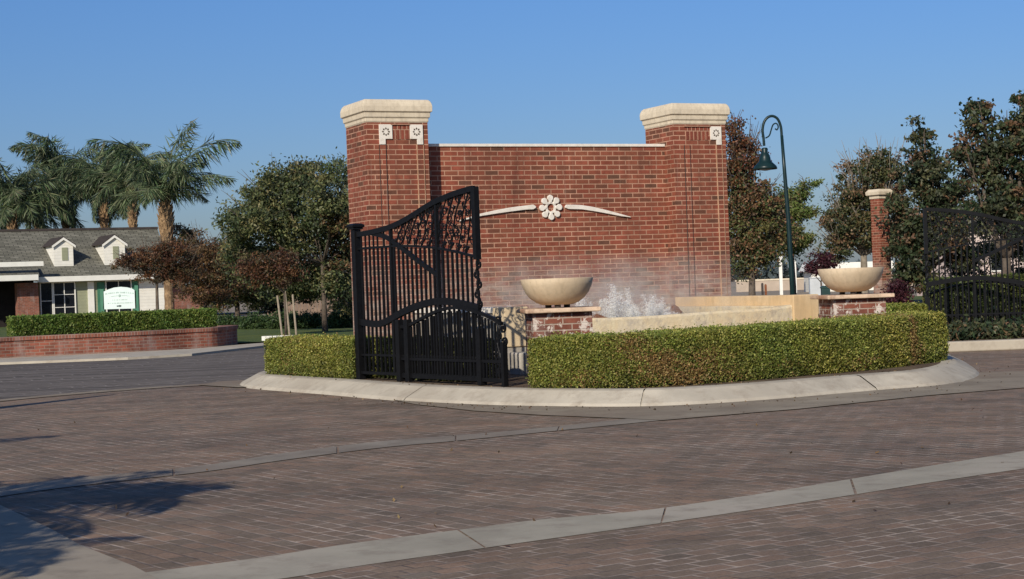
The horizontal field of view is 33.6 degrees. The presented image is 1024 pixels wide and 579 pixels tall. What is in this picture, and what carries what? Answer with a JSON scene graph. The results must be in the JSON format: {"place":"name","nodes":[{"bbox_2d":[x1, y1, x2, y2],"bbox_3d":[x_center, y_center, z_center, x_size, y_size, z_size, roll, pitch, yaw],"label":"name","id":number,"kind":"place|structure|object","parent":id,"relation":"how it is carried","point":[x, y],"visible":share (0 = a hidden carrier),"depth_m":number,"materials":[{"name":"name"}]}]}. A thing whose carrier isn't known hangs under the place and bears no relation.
{"place":"outdoors","nodes":[
{"label":"outdoors","id":0,"kind":"place"},
{"bbox_2d":[0,505,156,578],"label":"corner pavement","id":1,"kind":"structure","parent":0,"point":[30,549],"depth_m":7.89,"materials":[{"name":"grey concrete"}]},
{"bbox_2d":[0,343,263,364],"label":"pavement","id":2,"kind":"structure","parent":0,"point":[114,356],"depth_m":34.74,"materials":[{"name":"concrete"}]},
{"bbox_2d":[0,325,237,357],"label":"brick planter","id":3,"kind":"object","parent":2,"relation":"on","point":[105,342],"visible":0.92,"depth_m":36.67,"materials":[{"name":"red brick"}]},
{"bbox_2d":[5,307,217,336],"bbox_3d":[-9.325,0.784,39.626,4.800,0.614,1.188,-2,0,-25],"label":"box hedge","id":4,"kind":"object","parent":3,"relation":"on","point":[83,322],"visible":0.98,"depth_m":39.14,"materials":[{"name":"green plant"}]},
{"bbox_2d":[0,343,269,398],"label":"street","id":5,"kind":"structure","parent":0,"point":[26,380],"depth_m":27.20,"materials":[{"name":"grey asphalt"}]},
{"bbox_2d":[0,322,353,342],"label":"lawn","id":6,"kind":"structure","parent":0,"point":[249,335],"depth_m":50.11,"materials":[{"name":"green plant"}]},
{"bbox_2d":[100,285,139,311],"bbox_3d":[-9.714,0.500,42.043,0.945,1.175,0.095,-2,0,0],"label":"entry sign","id":7,"kind":"object","parent":6,"relation":"on","point":[120,298],"visible":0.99,"depth_m":42.00,"materials":[{"name":"white paint"}]},
{"bbox_2d":[109,232,207,309],"bbox_3d":[-12.077,-0.205,57.953,3.588,3.569,1.815,-2,0,0],"label":"plum tree","id":8,"kind":"object","parent":6,"relation":"on","point":[163,262],"visible":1,"depth_m":57.79,"materials":[{"name":"brown plant"}]},
{"bbox_2d":[169,220,242,307],"bbox_3d":[-11.086,-0.538,61.918,2.978,4.137,2.483,-2,0,0],"label":"leafy tree","id":9,"kind":"object","parent":6,"relation":"on","point":[215,285],"visible":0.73,"depth_m":61.70,"materials":[{"name":"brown plant"}]},
{"bbox_2d":[217,311,246,328],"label":"shrub","id":10,"kind":"object","parent":6,"relation":"on","point":[228,319],"visible":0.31,"depth_m":57.82,"materials":[{"name":"green plant"}]},
{"bbox_2d":[183,237,281,317],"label":"shade tree","id":11,"kind":"object","parent":6,"relation":"on","point":[245,295],"visible":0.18,"depth_m":65.68,"materials":[{"name":"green plant"}]},
{"bbox_2d":[234,311,271,328],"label":"shrub","id":12,"kind":"object","parent":6,"relation":"on","point":[252,320],"visible":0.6,"depth_m":56.81,"materials":[{"name":"green plant"}]},
{"bbox_2d":[227,246,317,334],"bbox_3d":[-6.479,0.118,45.865,2.448,2.580,1.829,-2,0,0],"label":"maple tree","id":13,"kind":"object","parent":6,"relation":"on","point":[284,272],"visible":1,"depth_m":45.79,"materials":[{"name":"brown plant"}]},
{"bbox_2d":[262,335,288,340],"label":"lawn kerb","id":14,"kind":"structure","parent":6,"relation":"on","point":[263,338],"depth_m":42.40,"materials":[{"name":"white concrete"}]},
{"bbox_2d":[205,146,352,330],"bbox_3d":[-6.372,-1.371,50.303,5.490,5.523,5.987,-2,0,0],"label":"evergreen tree","id":15,"kind":"object","parent":6,"relation":"on","point":[320,228],"visible":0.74,"depth_m":49.72,"materials":[{"name":"green plant"}]},
{"bbox_2d":[276,296,282,334],"bbox_3d":[-6.301,0.732,46.022,0.147,1.143,0.056,-2,0,0],"label":"tree stake","id":16,"kind":"object","parent":6,"relation":"on","point":[279,315],"visible":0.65,"depth_m":46.00,"materials":[{"name":"beige wood"}]},
{"bbox_2d":[260,309,300,328],"bbox_3d":[-7.472,1.039,55.995,1.714,0.893,1.161,-2,0,8],"label":"shrub","id":17,"kind":"object","parent":6,"relation":"on","point":[272,322],"visible":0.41,"depth_m":55.82,"materials":[{"name":"green plant"}]},
{"bbox_2d":[285,291,289,334],"bbox_3d":[-6.096,0.667,46.021,0.134,1.256,0.056,-2,0,0],"label":"tree stake","id":18,"kind":"object","parent":6,"relation":"on","point":[287,317],"visible":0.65,"depth_m":46.00,"materials":[{"name":"beige wood"}]},
{"bbox_2d":[292,294,296,334],"bbox_3d":[-5.901,0.708,46.022,0.112,1.160,0.056,-2,0,0],"label":"tree stake","id":19,"kind":"object","parent":6,"relation":"on","point":[294,314],"visible":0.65,"depth_m":46.00,"materials":[{"name":"beige wood"}]},
{"bbox_2d":[240,279,351,314],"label":"shade tree","id":20,"kind":"object","parent":6,"relation":"on","point":[274,306],"visible":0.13,"depth_m":69.67,"materials":[{"name":"green plant"}]},
{"bbox_2d":[287,308,321,328],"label":"shrub","id":21,"kind":"object","parent":6,"relation":"on","point":[307,319],"visible":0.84,"depth_m":54.80,"materials":[{"name":"green plant"}]},
{"bbox_2d":[319,306,352,327],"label":"shrub","id":22,"kind":"object","parent":6,"relation":"on","point":[335,319],"visible":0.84,"depth_m":53.76,"materials":[{"name":"green plant"}]},
{"bbox_2d":[207,280,783,344],"bbox_3d":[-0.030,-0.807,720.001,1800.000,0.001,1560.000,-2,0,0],"label":"ground","id":23,"kind":"structure","parent":0,"point":[245,312],"depth_m":127.23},
{"bbox_2d":[0,157,73,228],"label":"palm tree","id":24,"kind":"object","parent":23,"relation":"on","point":[15,204],"visible":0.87,"depth_m":91.60,"materials":[{"name":"green plant"}]},
{"bbox_2d":[12,170,85,228],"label":"palm tree","id":25,"kind":"object","parent":23,"relation":"on","point":[75,220],"visible":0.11,"depth_m":97.85,"materials":[{"name":"green plant"}]},
{"bbox_2d":[7,131,112,227],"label":"palm tree","id":26,"kind":"object","parent":23,"relation":"on","point":[40,153],"visible":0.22,"depth_m":98.71,"materials":[{"name":"green plant"}]},
{"bbox_2d":[39,141,151,227],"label":"palm tree","id":27,"kind":"object","parent":23,"relation":"on","point":[72,170],"visible":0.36,"depth_m":95.27,"materials":[{"name":"green plant"}]},
{"bbox_2d":[0,227,201,326],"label":"guard house","id":28,"kind":"structure","parent":23,"relation":"on","point":[68,270],"depth_m":85.83,"materials":[{"name":"white"}]},
{"bbox_2d":[39,282,53,314],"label":"window","id":29,"kind":"structure","parent":28,"relation":"in","point":[46,288],"depth_m":84.62,"materials":[{"name":"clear glass"}]},
{"bbox_2d":[53,281,75,314],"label":"window","id":30,"kind":"structure","parent":28,"relation":"in","point":[64,293],"depth_m":85.02,"materials":[{"name":"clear glass"}]},
{"bbox_2d":[105,280,132,311],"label":"window","id":31,"kind":"structure","parent":28,"relation":"in","point":[109,284],"depth_m":86.29,"materials":[{"name":"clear glass"}]},
{"bbox_2d":[67,148,175,226],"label":"palm tree","id":32,"kind":"object","parent":23,"relation":"on","point":[107,193],"visible":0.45,"depth_m":91.76,"materials":[{"name":"green plant"}]},
{"bbox_2d":[85,117,242,309],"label":"palm tree","id":33,"kind":"object","parent":23,"relation":"on","point":[156,185],"visible":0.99,"depth_m":79.65,"materials":[{"name":"green plant"}]},
{"bbox_2d":[173,222,204,287],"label":"distant tree","id":34,"kind":"object","parent":23,"relation":"on","point":[184,231],"visible":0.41,"depth_m":99.66,"materials":[{"name":"green plant"}]},
{"bbox_2d":[267,292,348,314],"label":"board fence","id":35,"kind":"object","parent":23,"relation":"on","point":[304,306],"visible":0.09,"depth_m":76.00,"materials":[{"name":"brown wood"}]},
{"bbox_2d":[725,110,803,294],"bbox_3d":[6.920,-2.120,48.092,3.414,6.067,2.486,-2,0,-35],"label":"maple tree","id":36,"kind":"object","parent":23,"relation":"on","point":[758,225],"visible":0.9,"depth_m":47.68,"materials":[{"name":"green plant"}]},
{"bbox_2d":[730,258,898,281],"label":"distant trees","id":37,"kind":"object","parent":23,"relation":"on","point":[773,273],"visible":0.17,"depth_m":414.25,"materials":[{"name":"green plant"}]},
{"bbox_2d":[0,345,1023,571],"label":"paver road","id":38,"kind":"structure","parent":0,"point":[250,512],"depth_m":11.62,"materials":[{"name":"brick"}]},
{"bbox_2d":[0,566,26,578],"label":"pavement edge","id":39,"kind":"object","parent":38,"relation":"on","point":[5,573],"visible":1,"depth_m":7.40,"materials":[{"name":"concrete"}]},
{"bbox_2d":[0,383,206,400],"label":"paving band","id":40,"kind":"object","parent":38,"relation":"on","point":[97,391],"visible":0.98,"depth_m":22.03,"materials":[{"name":"concrete"}]},
{"bbox_2d":[201,380,243,386],"bbox_3d":[-3.841,1.266,22.624,0.670,0.001,1.873,-2,0,-11],"label":"gutter apron","id":41,"kind":"object","parent":38,"relation":"on","point":[234,383],"visible":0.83,"depth_m":22.77,"materials":[{"name":"concrete"}]},
{"bbox_2d":[0,419,657,495],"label":"paving band","id":42,"kind":"object","parent":38,"relation":"on","point":[27,487],"visible":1,"depth_m":12.33,"materials":[{"name":"concrete"}]},
{"bbox_2d":[37,355,1010,545],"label":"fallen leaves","id":43,"kind":"object","parent":38,"relation":"on","point":[393,499],"visible":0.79,"depth_m":16.39,"materials":[{"name":"brown plant"}]},
{"bbox_2d":[146,451,1023,578],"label":"paving band","id":44,"kind":"object","parent":38,"relation":"on","point":[298,563],"visible":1,"depth_m":8.24,"materials":[{"name":"grey concrete"}]},
{"bbox_2d":[240,354,978,406],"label":"island kerb","id":45,"kind":"structure","parent":38,"relation":"on","point":[954,370],"depth_m":17.09,"materials":[{"name":"concrete"}]},
{"bbox_2d":[397,371,1023,419],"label":"kerb gutter","id":46,"kind":"object","parent":38,"relation":"on","point":[1001,380],"visible":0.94,"depth_m":15.99,"materials":[{"name":"concrete"}]},
{"bbox_2d":[947,339,1023,351],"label":"kerb","id":47,"kind":"structure","parent":38,"relation":"on","point":[986,345],"depth_m":24.34,"materials":[{"name":"concrete"}]},
{"bbox_2d":[0,0,1023,284],"label":"sky","id":48,"kind":"structure","parent":0,"point":[277,77],"materials":[{"name":"blue"}]},
{"bbox_2d":[307,361,939,388],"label":"island soil","id":49,"kind":"structure","parent":0,"point":[518,381],"depth_m":18.17,"materials":[{"name":"brown soil"}]},
{"bbox_2d":[263,332,391,378],"bbox_3d":[-2.305,0.825,21.297,0.750,0.563,2.502,-2,0,-33],"label":"box hedge","id":50,"kind":"object","parent":49,"relation":"on","point":[321,355],"visible":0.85,"depth_m":20.99,"materials":[{"name":"green plant"}]},
{"bbox_2d":[340,99,433,336],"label":"brick pillar","id":51,"kind":"structure","parent":49,"relation":"on","point":[388,161],"depth_m":22.88,"materials":[{"name":"red brick"}]},
{"bbox_2d":[346,186,486,384],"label":"iron gate","id":52,"kind":"structure","parent":49,"relation":"on","point":[437,301],"depth_m":18.97,"materials":[{"name":"black metal"}]},
{"bbox_2d":[375,334,498,381],"bbox_3d":[-0.867,0.787,19.534,0.538,0.564,2.059,-2,0,-35],"label":"box hedge","id":53,"kind":"object","parent":49,"relation":"on","point":[388,376],"visible":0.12,"depth_m":19.52,"materials":[{"name":"green plant"}]},
{"bbox_2d":[395,306,508,386],"bbox_3d":[-0.673,0.607,18.426,0.071,0.852,2.223,-2,0,-34],"label":"arched panel","id":54,"kind":"object","parent":49,"relation":"on","point":[405,337],"visible":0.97,"depth_m":18.43,"materials":[{"name":"black paint"}]},
{"bbox_2d":[428,144,669,314],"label":"brick wall","id":55,"kind":"structure","parent":49,"relation":"on","point":[597,213],"depth_m":24.18,"materials":[{"name":"brick"}]},
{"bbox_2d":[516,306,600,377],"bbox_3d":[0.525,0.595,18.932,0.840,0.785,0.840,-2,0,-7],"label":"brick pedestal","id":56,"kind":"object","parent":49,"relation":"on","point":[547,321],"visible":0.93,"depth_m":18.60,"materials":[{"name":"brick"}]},
{"bbox_2d":[520,277,592,307],"bbox_3d":[0.505,0.038,18.930,0.814,0.326,0.814,-2,0,0],"label":"concrete bowl","id":57,"kind":"object","parent":56,"relation":"on","point":[556,292],"visible":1,"depth_m":18.64,"materials":[{"name":"beige concrete"}]},
{"bbox_2d":[415,294,818,374],"bbox_3d":[1.387,0.569,22.275,4.467,0.835,3.420,-2,0,-25],"label":"fountain basin","id":58,"kind":"object","parent":49,"relation":"on","point":[716,310],"visible":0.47,"depth_m":21.29,"materials":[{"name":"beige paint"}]},
{"bbox_2d":[562,293,595,316],"bbox_3d":[0.807,0.191,21.456,0.894,0.454,0.718,-2,0,-25],"label":"water jet","id":59,"kind":"object","parent":58,"relation":"in","point":[580,303],"visible":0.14,"depth_m":21.38,"materials":[{"name":"white liquid"}]},
{"bbox_2d":[592,314,607,317],"bbox_3d":[1.078,0.443,21.508,0.385,0.269,0.279,-2,0,-24],"label":"fountain rock","id":60,"kind":"object","parent":58,"relation":"in","point":[598,316],"visible":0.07,"depth_m":21.48,"materials":[{"name":"brown stone"}]},
{"bbox_2d":[591,282,644,317],"bbox_3d":[1.403,0.109,22.010,1.035,0.572,0.832,-2,0,-24],"label":"water jet","id":61,"kind":"object","parent":58,"relation":"in","point":[613,310],"visible":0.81,"depth_m":21.89,"materials":[{"name":"white liquid"}]},
{"bbox_2d":[606,287,671,316],"bbox_3d":[1.623,0.138,22.248,1.270,0.495,0.905,-2,0,-41],"label":"water jet","id":62,"kind":"object","parent":58,"relation":"in","point":[649,306],"visible":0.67,"depth_m":22.17,"materials":[{"name":"white liquid"}]},
{"bbox_2d":[641,294,682,314],"bbox_3d":[1.912,0.175,22.564,0.889,0.398,0.751,-2,0,1],"label":"water jet","id":63,"kind":"object","parent":58,"relation":"in","point":[661,308],"visible":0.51,"depth_m":22.56,"materials":[{"name":"white liquid"}]},
{"bbox_2d":[665,305,681,313],"bbox_3d":[2.187,0.386,23.226,0.319,0.342,0.282,-2,0,-25],"label":"fountain rock","id":64,"kind":"object","parent":58,"relation":"in","point":[676,307],"visible":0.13,"depth_m":23.21,"materials":[{"name":"stone"}]},
{"bbox_2d":[640,103,730,305],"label":"brick pillar","id":65,"kind":"structure","parent":49,"relation":"on","point":[691,137],"depth_m":24.83,"materials":[{"name":"red brick"}]},
{"bbox_2d":[525,309,949,387],"bbox_3d":[2.704,0.618,18.035,5.475,0.653,1.490,-2,0,-30],"label":"box hedge","id":66,"kind":"object","parent":49,"relation":"on","point":[697,355],"visible":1,"depth_m":17.07,"materials":[{"name":"green plant"}]},
{"bbox_2d":[810,293,894,317],"bbox_3d":[4.244,0.453,21.132,0.840,0.785,0.840,-2,0,-5],"label":"brick pedestal","id":67,"kind":"object","parent":49,"relation":"on","point":[830,306],"visible":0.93,"depth_m":20.80,"materials":[{"name":"brick"}]},
{"bbox_2d":[818,267,883,294],"bbox_3d":[4.224,-0.105,21.130,0.814,0.326,0.814,-2,0,0],"label":"concrete bowl","id":68,"kind":"object","parent":67,"relation":"on","point":[841,281],"visible":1,"depth_m":20.84,"materials":[{"name":"beige concrete"}]},
{"bbox_2d":[282,469,1023,578],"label":"pavers","id":69,"kind":"object","parent":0,"point":[974,529],"visible":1,"depth_m":7.50,"materials":[{"name":"brick"}]},
{"bbox_2d":[731,286,916,295],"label":"car park","id":70,"kind":"structure","parent":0,"point":[786,292],"depth_m":110.54,"materials":[{"name":"grey asphalt"}]},
{"bbox_2d":[761,283,763,294],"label":"wooden bollard","id":71,"kind":"object","parent":70,"relation":"on","point":[762,289],"visible":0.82,"depth_m":89.95,"materials":[{"name":"grey wood"}]},
{"bbox_2d":[778,256,782,294],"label":"white post","id":72,"kind":"object","parent":70,"relation":"on","point":[780,280],"visible":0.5,"depth_m":79.93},
{"bbox_2d":[794,261,796,292],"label":"white post","id":73,"kind":"object","parent":70,"relation":"on","point":[796,277],"visible":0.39,"depth_m":109.93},
{"bbox_2d":[808,277,823,294],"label":"utility cabinet","id":74,"kind":"object","parent":70,"relation":"on","point":[814,285],"visible":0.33,"depth_m":84.80,"materials":[{"name":"white metal"}]},
{"bbox_2d":[796,248,840,286],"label":"plum shrub","id":75,"kind":"object","parent":70,"relation":"on","point":[820,262],"visible":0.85,"depth_m":74.76,"materials":[{"name":"purple plant"}]},
{"bbox_2d":[820,286,829,294],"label":"rubbish bin","id":76,"kind":"object","parent":70,"relation":"on","point":[825,290],"visible":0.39,"depth_m":65.84,"materials":[{"name":"green plastic"}]},
{"bbox_2d":[735,274,914,291],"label":"boundary wall","id":77,"kind":"structure","parent":0,"point":[772,284],"depth_m":130.00,"materials":[{"name":"beige paint"}]},
{"bbox_2d":[798,261,893,291],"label":"white building","id":78,"kind":"structure","parent":0,"point":[842,265],"depth_m":109.70,"materials":[{"name":"white paint"}]},
{"bbox_2d":[908,296,921,299],"bbox_3d":[17.521,0.254,65.003,25.000,0.001,10.000,-2,0,0],"label":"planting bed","id":79,"kind":"object","parent":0,"point":[917,298],"depth_m":64.34,"materials":[{"name":"green plant"}]},
{"bbox_2d":[913,300,1023,340],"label":"planting bed","id":80,"kind":"object","parent":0,"point":[920,301],"depth_m":25.16,"materials":[{"name":"brown soil"}]},
{"bbox_2d":[753,115,794,294],"bbox_3d":[5.916,-1.581,37.996,0.938,4.673,0.540,-2,0,0],"label":"street lamp","id":81,"kind":"object","parent":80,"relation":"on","point":[765,163],"visible":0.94,"depth_m":37.95,"materials":[{"name":"teal metal"}]},
{"bbox_2d":[775,175,826,294],"bbox_3d":[8.975,-1.446,53.988,2.330,4.532,1.669,-2,0,0],"label":"young oak tree","id":82,"kind":"object","parent":80,"relation":"on","point":[800,211],"visible":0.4,"depth_m":53.81,"materials":[{"name":"green plant"}]},
{"bbox_2d":[806,133,918,292],"bbox_3d":[10.923,-2.032,52.041,3.800,5.568,2.568,-2,0,0],"label":"oak tree","id":83,"kind":"object","parent":80,"relation":"on","point":[849,226],"visible":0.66,"depth_m":51.66,"materials":[{"name":"green plant"}]},
{"bbox_2d":[865,189,891,298],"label":"brick column","id":84,"kind":"structure","parent":80,"relation":"on","point":[877,197],"depth_m":44.86,"materials":[{"name":"red brick"}]},
{"bbox_2d":[880,275,913,303],"bbox_3d":[9.548,0.234,42.029,0.979,1.195,1.033,-2,0,0],"label":"plum shrub","id":85,"kind":"object","parent":80,"relation":"on","point":[897,287],"visible":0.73,"depth_m":41.87,"materials":[{"name":"purple plant"}]},
{"bbox_2d":[886,300,928,312],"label":"box hedge","id":86,"kind":"object","parent":80,"relation":"on","point":[897,306],"visible":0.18,"depth_m":25.93,"materials":[{"name":"green plant"}]},
{"bbox_2d":[871,115,991,302],"bbox_3d":[10.902,-1.884,43.959,3.114,5.318,2.148,-2,0,0],"label":"magnolia tree","id":87,"kind":"object","parent":80,"relation":"on","point":[924,176],"visible":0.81,"depth_m":43.68,"materials":[{"name":"green plant"}]},
{"bbox_2d":[945,317,990,340],"bbox_3d":[6.680,0.699,25.320,0.839,0.578,0.784,-2,0,44],"label":"shrub","id":88,"kind":"object","parent":80,"relation":"on","point":[959,330],"visible":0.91,"depth_m":25.14,"materials":[{"name":"green plant"}]},
{"bbox_2d":[920,272,1023,323],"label":"dark hedge","id":89,"kind":"object","parent":80,"relation":"on","point":[982,294],"visible":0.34,"depth_m":31.10,"materials":[{"name":"green plant"}]},
{"bbox_2d":[922,207,1023,322],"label":"iron gate","id":90,"kind":"structure","parent":80,"relation":"on","point":[974,278],"depth_m":28.54,"materials":[{"name":"black metal"}]},
{"bbox_2d":[926,281,1023,323],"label":"arched panel","id":91,"kind":"object","parent":90,"relation":"attached to","point":[953,286],"visible":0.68,"depth_m":28.80,"materials":[{"name":"black paint"}]},
{"bbox_2d":[934,237,1023,275],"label":"leafy shrub","id":92,"kind":"object","parent":80,"relation":"on","point":[998,256],"visible":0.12,"depth_m":46.86,"materials":[{"name":"green plant"}]},
{"bbox_2d":[963,306,995,338],"bbox_3d":[7.028,0.608,25.561,0.816,0.733,0.809,-2,0,-31],"label":"shrub","id":93,"kind":"object","parent":80,"relation":"on","point":[980,327],"visible":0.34,"depth_m":25.52,"materials":[{"name":"green plant"}]},
{"bbox_2d":[936,90,1023,274],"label":"magnolia tree","id":94,"kind":"object","parent":80,"relation":"on","point":[987,158],"visible":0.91,"depth_m":39.79,"materials":[{"name":"green plant"}]},
{"bbox_2d":[978,317,1023,339],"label":"shrub","id":95,"kind":"object","parent":80,"relation":"on","point":[1001,329],"visible":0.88,"depth_m":25.18,"materials":[{"name":"green plant"}]},
{"bbox_2d":[1005,314,1023,336],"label":"shrub","id":96,"kind":"object","parent":80,"relation":"on","point":[1018,322],"visible":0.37,"depth_m":25.43,"materials":[{"name":"green plant"}]},
{"bbox_2d":[916,205,1023,295],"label":"stucco house","id":97,"kind":"structure","parent":0,"point":[992,269],"depth_m":72.14,"materials":[{"name":"grey"}]},
{"bbox_2d":[989,247,1000,271],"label":"window","id":98,"kind":"structure","parent":97,"relation":"in","point":[998,269],"depth_m":72.12,"materials":[{"name":"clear glass"}]}
]}

